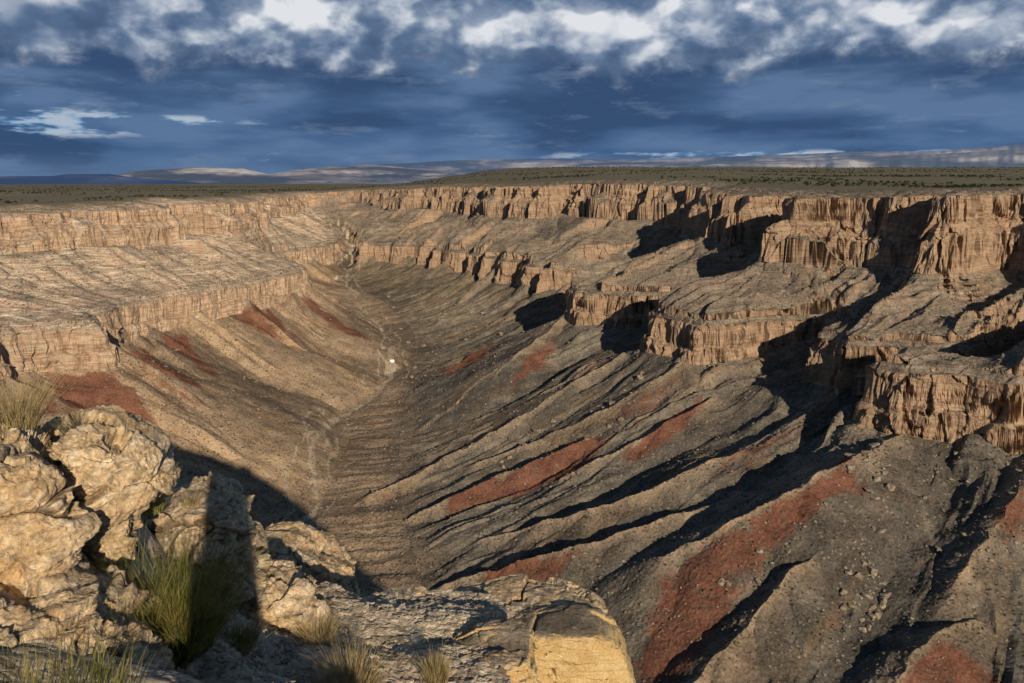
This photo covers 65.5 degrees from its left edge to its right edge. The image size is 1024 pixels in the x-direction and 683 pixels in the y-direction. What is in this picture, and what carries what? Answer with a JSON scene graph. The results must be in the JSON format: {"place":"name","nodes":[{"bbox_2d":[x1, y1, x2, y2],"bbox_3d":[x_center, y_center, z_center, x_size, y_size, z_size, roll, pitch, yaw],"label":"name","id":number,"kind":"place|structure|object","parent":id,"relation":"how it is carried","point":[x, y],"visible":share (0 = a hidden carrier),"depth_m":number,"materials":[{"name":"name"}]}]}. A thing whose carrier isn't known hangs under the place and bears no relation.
{"place":"outdoors","nodes":[
{"label":"outdoors","id":0,"kind":"place"},
{"bbox_2d":[0,174,234,183],"bbox_3d":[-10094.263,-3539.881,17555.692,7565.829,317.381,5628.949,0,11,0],"label":"hills","id":1,"kind":"structure","parent":0,"point":[88,179],"depth_m":17590.93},
{"bbox_2d":[0,523,513,682],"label":"rocky ground","id":2,"kind":"structure","parent":0,"point":[157,675],"depth_m":8.92,"materials":[{"name":"beige stone"}]},
{"bbox_2d":[0,433,102,585],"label":"limestone boulder","id":3,"kind":"object","parent":2,"relation":"on","point":[48,526],"visible":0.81,"depth_m":6.67,"materials":[{"name":"beige stone"}]},
{"bbox_2d":[0,402,61,469],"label":"limestone boulder","id":4,"kind":"object","parent":3,"relation":"on","point":[43,438],"visible":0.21,"depth_m":7.89,"materials":[{"name":"beige stone"}]},
{"bbox_2d":[0,366,85,437],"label":"grass tuft","id":5,"kind":"object","parent":4,"relation":"on","point":[25,415],"visible":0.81,"depth_m":7.83,"materials":[{"name":"plant"}]},
{"bbox_2d":[0,619,140,682],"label":"grass tuft","id":6,"kind":"object","parent":2,"relation":"on","point":[68,667],"visible":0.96,"depth_m":5.54,"materials":[{"name":"green plant"}]},
{"bbox_2d":[0,554,174,670],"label":"limestone boulder","id":7,"kind":"object","parent":2,"relation":"on","point":[71,596],"visible":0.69,"depth_m":6.45,"materials":[{"name":"beige stone"}]},
{"bbox_2d":[30,639,156,682],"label":"grass tuft","id":8,"kind":"object","parent":2,"relation":"on","point":[127,669],"visible":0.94,"depth_m":5.49,"materials":[{"name":"green plant"}]},
{"bbox_2d":[81,514,143,577],"bbox_3d":[-4.367,1.832,8.469,0.796,1.094,1.536,-6,13,-27],"label":"limestone boulder","id":9,"kind":"object","parent":2,"relation":"on","point":[131,524],"visible":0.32,"depth_m":7.95,"materials":[{"name":"beige stone"}]},
{"bbox_2d":[45,404,182,528],"bbox_3d":[-4.116,1.223,8.306,1.235,1.047,2.044,-5,13,-25],"label":"limestone boulder","id":10,"kind":"object","parent":9,"relation":"on","point":[121,465],"visible":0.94,"depth_m":7.65,"materials":[{"name":"beige stone"}]},
{"bbox_2d":[44,414,105,433],"bbox_3d":[-4.454,0.834,8.176,0.699,0.187,0.620,-11,16,-42],"label":"grass tuft","id":11,"kind":"object","parent":10,"relation":"on","point":[64,429],"visible":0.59,"depth_m":8.16,"materials":[{"name":"plant"}]},
{"bbox_2d":[142,490,175,515],"bbox_3d":[-4.304,1.870,9.499,0.649,0.330,0.606,0,11,0],"label":"grass tuft","id":12,"kind":"object","parent":2,"relation":"on","point":[157,504],"visible":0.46,"depth_m":9.46,"materials":[{"name":"green plant"}]},
{"bbox_2d":[130,556,190,594],"bbox_3d":[-3.876,2.617,8.553,1.101,0.452,1.336,0,11,0],"label":"desert bush","id":13,"kind":"object","parent":2,"relation":"on","point":[158,577],"visible":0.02,"depth_m":8.74,"materials":[{"name":"green plant"}]},
{"bbox_2d":[43,514,290,669],"bbox_3d":[-3.256,2.413,7.215,2.488,1.024,2.597,0,11,0],"label":"grass tuft","id":14,"kind":"object","parent":2,"relation":"on","point":[188,622],"visible":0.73,"depth_m":7.35,"materials":[{"name":"green plant"}]},
{"bbox_2d":[141,471,270,608],"bbox_3d":[-4.155,2.903,10.633,1.743,2.127,2.032,-6,13,-28],"label":"limestone boulder","id":15,"kind":"object","parent":2,"relation":"on","point":[226,501],"visible":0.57,"depth_m":10.05,"materials":[{"name":"beige stone"}]},
{"bbox_2d":[169,490,211,508],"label":"grass tuft","id":16,"kind":"object","parent":15,"relation":"on","point":[192,500],"visible":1,"depth_m":10.06,"materials":[{"name":"plant"}]},
{"bbox_2d":[217,605,281,655],"bbox_3d":[-2.971,3.133,8.709,0.966,0.436,1.067,0,11,0],"label":"desert bush","id":17,"kind":"object","parent":2,"relation":"on","point":[246,637],"visible":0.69,"depth_m":8.72,"materials":[{"name":"green plant"}]},
{"bbox_2d":[253,521,268,553],"bbox_3d":[-3.728,2.961,11.611,0.326,0.657,0.579,-3,12,-16],"label":"limestone boulder","id":18,"kind":"object","parent":2,"relation":"on","point":[260,528],"visible":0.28,"depth_m":11.55,"materials":[{"name":"beige stone"}]},
{"bbox_2d":[238,559,335,636],"bbox_3d":[-3.140,3.805,10.816,1.465,1.669,1.762,-2,12,-10],"label":"limestone boulder","id":19,"kind":"object","parent":2,"relation":"on","point":[293,595],"visible":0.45,"depth_m":10.19,"materials":[{"name":"beige stone"}]},
{"bbox_2d":[265,521,359,596],"bbox_3d":[-3.904,4.133,14.827,2.014,1.342,2.130,-3,12,-14],"label":"limestone boulder","id":20,"kind":"object","parent":2,"relation":"on","point":[320,556],"visible":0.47,"depth_m":14.54,"materials":[{"name":"stone"}]},
{"bbox_2d":[285,599,349,646],"bbox_3d":[-2.486,3.636,10.055,0.979,0.409,1.026,-6,13,-28],"label":"grass tuft","id":21,"kind":"object","parent":2,"relation":"on","point":[331,628],"visible":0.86,"depth_m":10.10,"materials":[{"name":"plant"}]},
{"bbox_2d":[130,548,514,682],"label":"gravel stones","id":22,"kind":"object","parent":2,"relation":"on","point":[224,651],"visible":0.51,"depth_m":10.18,"materials":[{"name":"beige gravel"}]},
{"bbox_2d":[285,626,410,682],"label":"grass tuft","id":23,"kind":"object","parent":2,"relation":"on","point":[363,675],"visible":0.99,"depth_m":8.89,"materials":[{"name":"plant"}]},
{"bbox_2d":[373,567,419,598],"bbox_3d":[-1.742,3.816,12.354,0.889,0.299,0.961,0,11,0],"label":"grass tuft","id":24,"kind":"object","parent":2,"relation":"on","point":[404,594],"visible":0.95,"depth_m":12.39,"materials":[{"name":"green plant"}]},
{"bbox_2d":[410,586,427,595],"bbox_3d":[-1.493,3.983,12.643,0.304,0.112,0.302,-2,12,-9],"label":"limestone boulder","id":25,"kind":"object","parent":2,"relation":"on","point":[420,590],"visible":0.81,"depth_m":12.63,"materials":[{"name":"beige stone"}]},
{"bbox_2d":[413,643,460,682],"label":"grass tuft","id":26,"kind":"object","parent":2,"relation":"on","point":[431,675],"visible":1,"depth_m":9.40,"materials":[{"name":"plant"}]},
{"bbox_2d":[453,616,540,682],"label":"sandstone ledge","id":27,"kind":"object","parent":2,"relation":"on","point":[513,649],"visible":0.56,"depth_m":10.63,"materials":[{"name":"beige stone"}]},
{"bbox_2d":[473,610,538,643],"bbox_3d":[-0.078,4.052,11.008,0.998,0.424,1.081,0,11,0],"label":"desert bush","id":28,"kind":"object","parent":27,"relation":"on","point":[505,619],"visible":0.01,"depth_m":11.21,"materials":[{"name":"plant"}]},
{"bbox_2d":[453,574,607,615],"bbox_3d":[0.207,4.643,13.129,2.835,1.145,1.689,0,11,0],"label":"sandstone ledge","id":29,"kind":"object","parent":2,"relation":"on","point":[516,592],"visible":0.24,"depth_m":13.21,"materials":[{"name":"grey stone"}]},
{"bbox_2d":[514,604,635,682],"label":"sandstone ledge","id":30,"kind":"object","parent":2,"relation":"on","point":[575,643],"visible":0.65,"depth_m":11.68,"materials":[{"name":"beige stone"}]},
{"bbox_2d":[116,166,459,183],"bbox_3d":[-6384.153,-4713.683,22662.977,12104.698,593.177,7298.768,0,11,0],"label":"hills","id":31,"kind":"structure","parent":0,"point":[349,175],"depth_m":22255.65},
{"bbox_2d":[0,167,1023,682],"bbox_3d":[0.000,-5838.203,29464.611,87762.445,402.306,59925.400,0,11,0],"label":"canyon terrain","id":32,"kind":"structure","parent":0,"point":[426,241],"depth_m":757.10,"materials":[{"name":"brown stone"}]},
{"bbox_2d":[0,181,1023,682],"bbox_3d":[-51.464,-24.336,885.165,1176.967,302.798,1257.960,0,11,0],"label":"scree stones","id":33,"kind":"object","parent":32,"relation":"on","point":[400,575],"visible":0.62,"depth_m":661.99,"materials":[{"name":"stone"}]},
{"bbox_2d":[0,166,1023,202],"bbox_3d":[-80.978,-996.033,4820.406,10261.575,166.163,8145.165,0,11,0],"label":"juniper woodland","id":34,"kind":"object","parent":32,"relation":"on","point":[833,182],"visible":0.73,"depth_m":1946.07,"materials":[{"name":"green plant"}]},
{"bbox_2d":[3,182,1023,677],"bbox_3d":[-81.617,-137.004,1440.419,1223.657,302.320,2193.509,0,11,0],"label":"desert scrub","id":35,"kind":"object","parent":32,"relation":"on","point":[635,460],"visible":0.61,"depth_m":611.15,"materials":[{"name":"green plant"}]},
{"bbox_2d":[717,578,725,585],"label":"fallen block","id":36,"kind":"object","parent":32,"relation":"on","point":[721,581],"depth_m":470.56,"materials":[{"name":"beige stone"}]},
{"bbox_2d":[755,547,762,553],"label":"fallen block","id":37,"kind":"object","parent":32,"relation":"on","point":[759,550],"depth_m":480.57,"materials":[{"name":"beige stone"}]},
{"bbox_2d":[840,603,846,610],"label":"fallen block","id":38,"kind":"object","parent":32,"relation":"on","point":[843,606],"depth_m":448.80,"materials":[{"name":"beige stone"}]},
{"bbox_2d":[839,588,847,594],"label":"fallen block","id":39,"kind":"object","parent":32,"relation":"on","point":[843,591],"depth_m":454.13,"materials":[{"name":"beige stone"}]},
{"bbox_2d":[847,464,854,469],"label":"fallen block","id":40,"kind":"object","parent":32,"relation":"on","point":[850,466],"depth_m":520.82,"materials":[{"name":"beige stone"}]},
{"bbox_2d":[847,603,856,607],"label":"fallen block","id":41,"kind":"object","parent":32,"relation":"on","point":[851,605],"depth_m":449.34,"materials":[{"name":"beige stone"}]},
{"bbox_2d":[850,443,859,451],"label":"fallen block","id":42,"kind":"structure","parent":32,"relation":"on","point":[854,447],"depth_m":566.63,"materials":[{"name":"grey stone"}]},
{"bbox_2d":[853,572,863,580],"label":"fallen block","id":43,"kind":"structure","parent":32,"relation":"on","point":[859,576],"depth_m":460.89,"materials":[{"name":"beige stone"}]},
{"bbox_2d":[857,627,866,632],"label":"fallen block","id":44,"kind":"object","parent":32,"relation":"on","point":[863,629],"depth_m":438.31,"materials":[{"name":"beige stone"}]},
{"bbox_2d":[861,560,867,566],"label":"fallen block","id":45,"kind":"object","parent":32,"relation":"on","point":[863,563],"depth_m":468.16,"materials":[{"name":"beige stone"}]},
{"bbox_2d":[860,592,872,599],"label":"fallen block","id":46,"kind":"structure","parent":32,"relation":"on","point":[867,595],"depth_m":452.38,"materials":[{"name":"beige stone"}]},
{"bbox_2d":[862,453,871,455],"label":"fallen block","id":47,"kind":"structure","parent":32,"relation":"on","point":[866,454],"depth_m":529.42,"materials":[{"name":"grey stone"}]},
{"bbox_2d":[867,612,875,618],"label":"fallen block","id":48,"kind":"object","parent":32,"relation":"on","point":[871,615],"depth_m":445.93,"materials":[{"name":"beige stone"}]},
{"bbox_2d":[867,566,877,575],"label":"fallen block","id":49,"kind":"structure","parent":32,"relation":"on","point":[873,571],"depth_m":464.30,"materials":[{"name":"beige stone"}]},
{"bbox_2d":[869,604,876,609],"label":"fallen block","id":50,"kind":"object","parent":32,"relation":"on","point":[873,606],"depth_m":449.68,"materials":[{"name":"beige stone"}]},
{"bbox_2d":[869,442,879,447],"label":"fallen block","id":51,"kind":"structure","parent":32,"relation":"on","point":[875,445],"depth_m":548.97,"materials":[{"name":"grey stone"}]},
{"bbox_2d":[869,494,879,499],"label":"fallen block","id":52,"kind":"object","parent":32,"relation":"on","point":[874,497],"depth_m":504.45,"materials":[{"name":"beige stone"}]},
{"bbox_2d":[873,476,880,481],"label":"fallen block","id":53,"kind":"object","parent":32,"relation":"on","point":[876,478],"depth_m":514.83,"materials":[{"name":"beige stone"}]},
{"bbox_2d":[875,610,882,619],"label":"fallen block","id":54,"kind":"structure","parent":32,"relation":"on","point":[878,614],"depth_m":445.56,"materials":[{"name":"beige stone"}]},
{"bbox_2d":[875,528,886,532],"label":"fallen block","id":55,"kind":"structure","parent":32,"relation":"on","point":[880,530],"depth_m":485.47,"materials":[{"name":"beige stone"}]},
{"bbox_2d":[879,603,885,608],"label":"fallen block","id":56,"kind":"object","parent":32,"relation":"on","point":[882,606],"depth_m":448.72,"materials":[{"name":"beige stone"}]},
{"bbox_2d":[879,596,886,603],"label":"fallen block","id":57,"kind":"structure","parent":32,"relation":"on","point":[882,600],"depth_m":450.21,"materials":[{"name":"beige stone"}]},
{"bbox_2d":[879,592,890,597],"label":"fallen block","id":58,"kind":"object","parent":32,"relation":"on","point":[886,594],"depth_m":453.14,"materials":[{"name":"beige stone"}]},
{"bbox_2d":[884,483,895,490],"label":"fallen block","id":59,"kind":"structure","parent":32,"relation":"on","point":[889,487],"depth_m":509.61,"materials":[{"name":"beige stone"}]},
{"bbox_2d":[935,546,942,552],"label":"fallen block","id":60,"kind":"object","parent":32,"relation":"on","point":[939,549],"depth_m":475.69,"materials":[{"name":"beige stone"}]},
{"bbox_2d":[0,0,1023,176],"label":"sky","id":61,"kind":"structure","parent":0,"point":[114,87],"materials":[{"name":"blue"}]},
{"bbox_2d":[352,144,1023,174],"bbox_3d":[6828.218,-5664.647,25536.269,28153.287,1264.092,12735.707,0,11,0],"label":"hills","id":62,"kind":"structure","parent":0,"point":[461,167],"depth_m":27791.77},
{"bbox_2d":[534,149,1023,167],"bbox_3d":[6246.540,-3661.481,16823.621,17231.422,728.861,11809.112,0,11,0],"label":"hills","id":63,"kind":"structure","parent":0,"point":[1005,158],"depth_m":16354.70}
]}

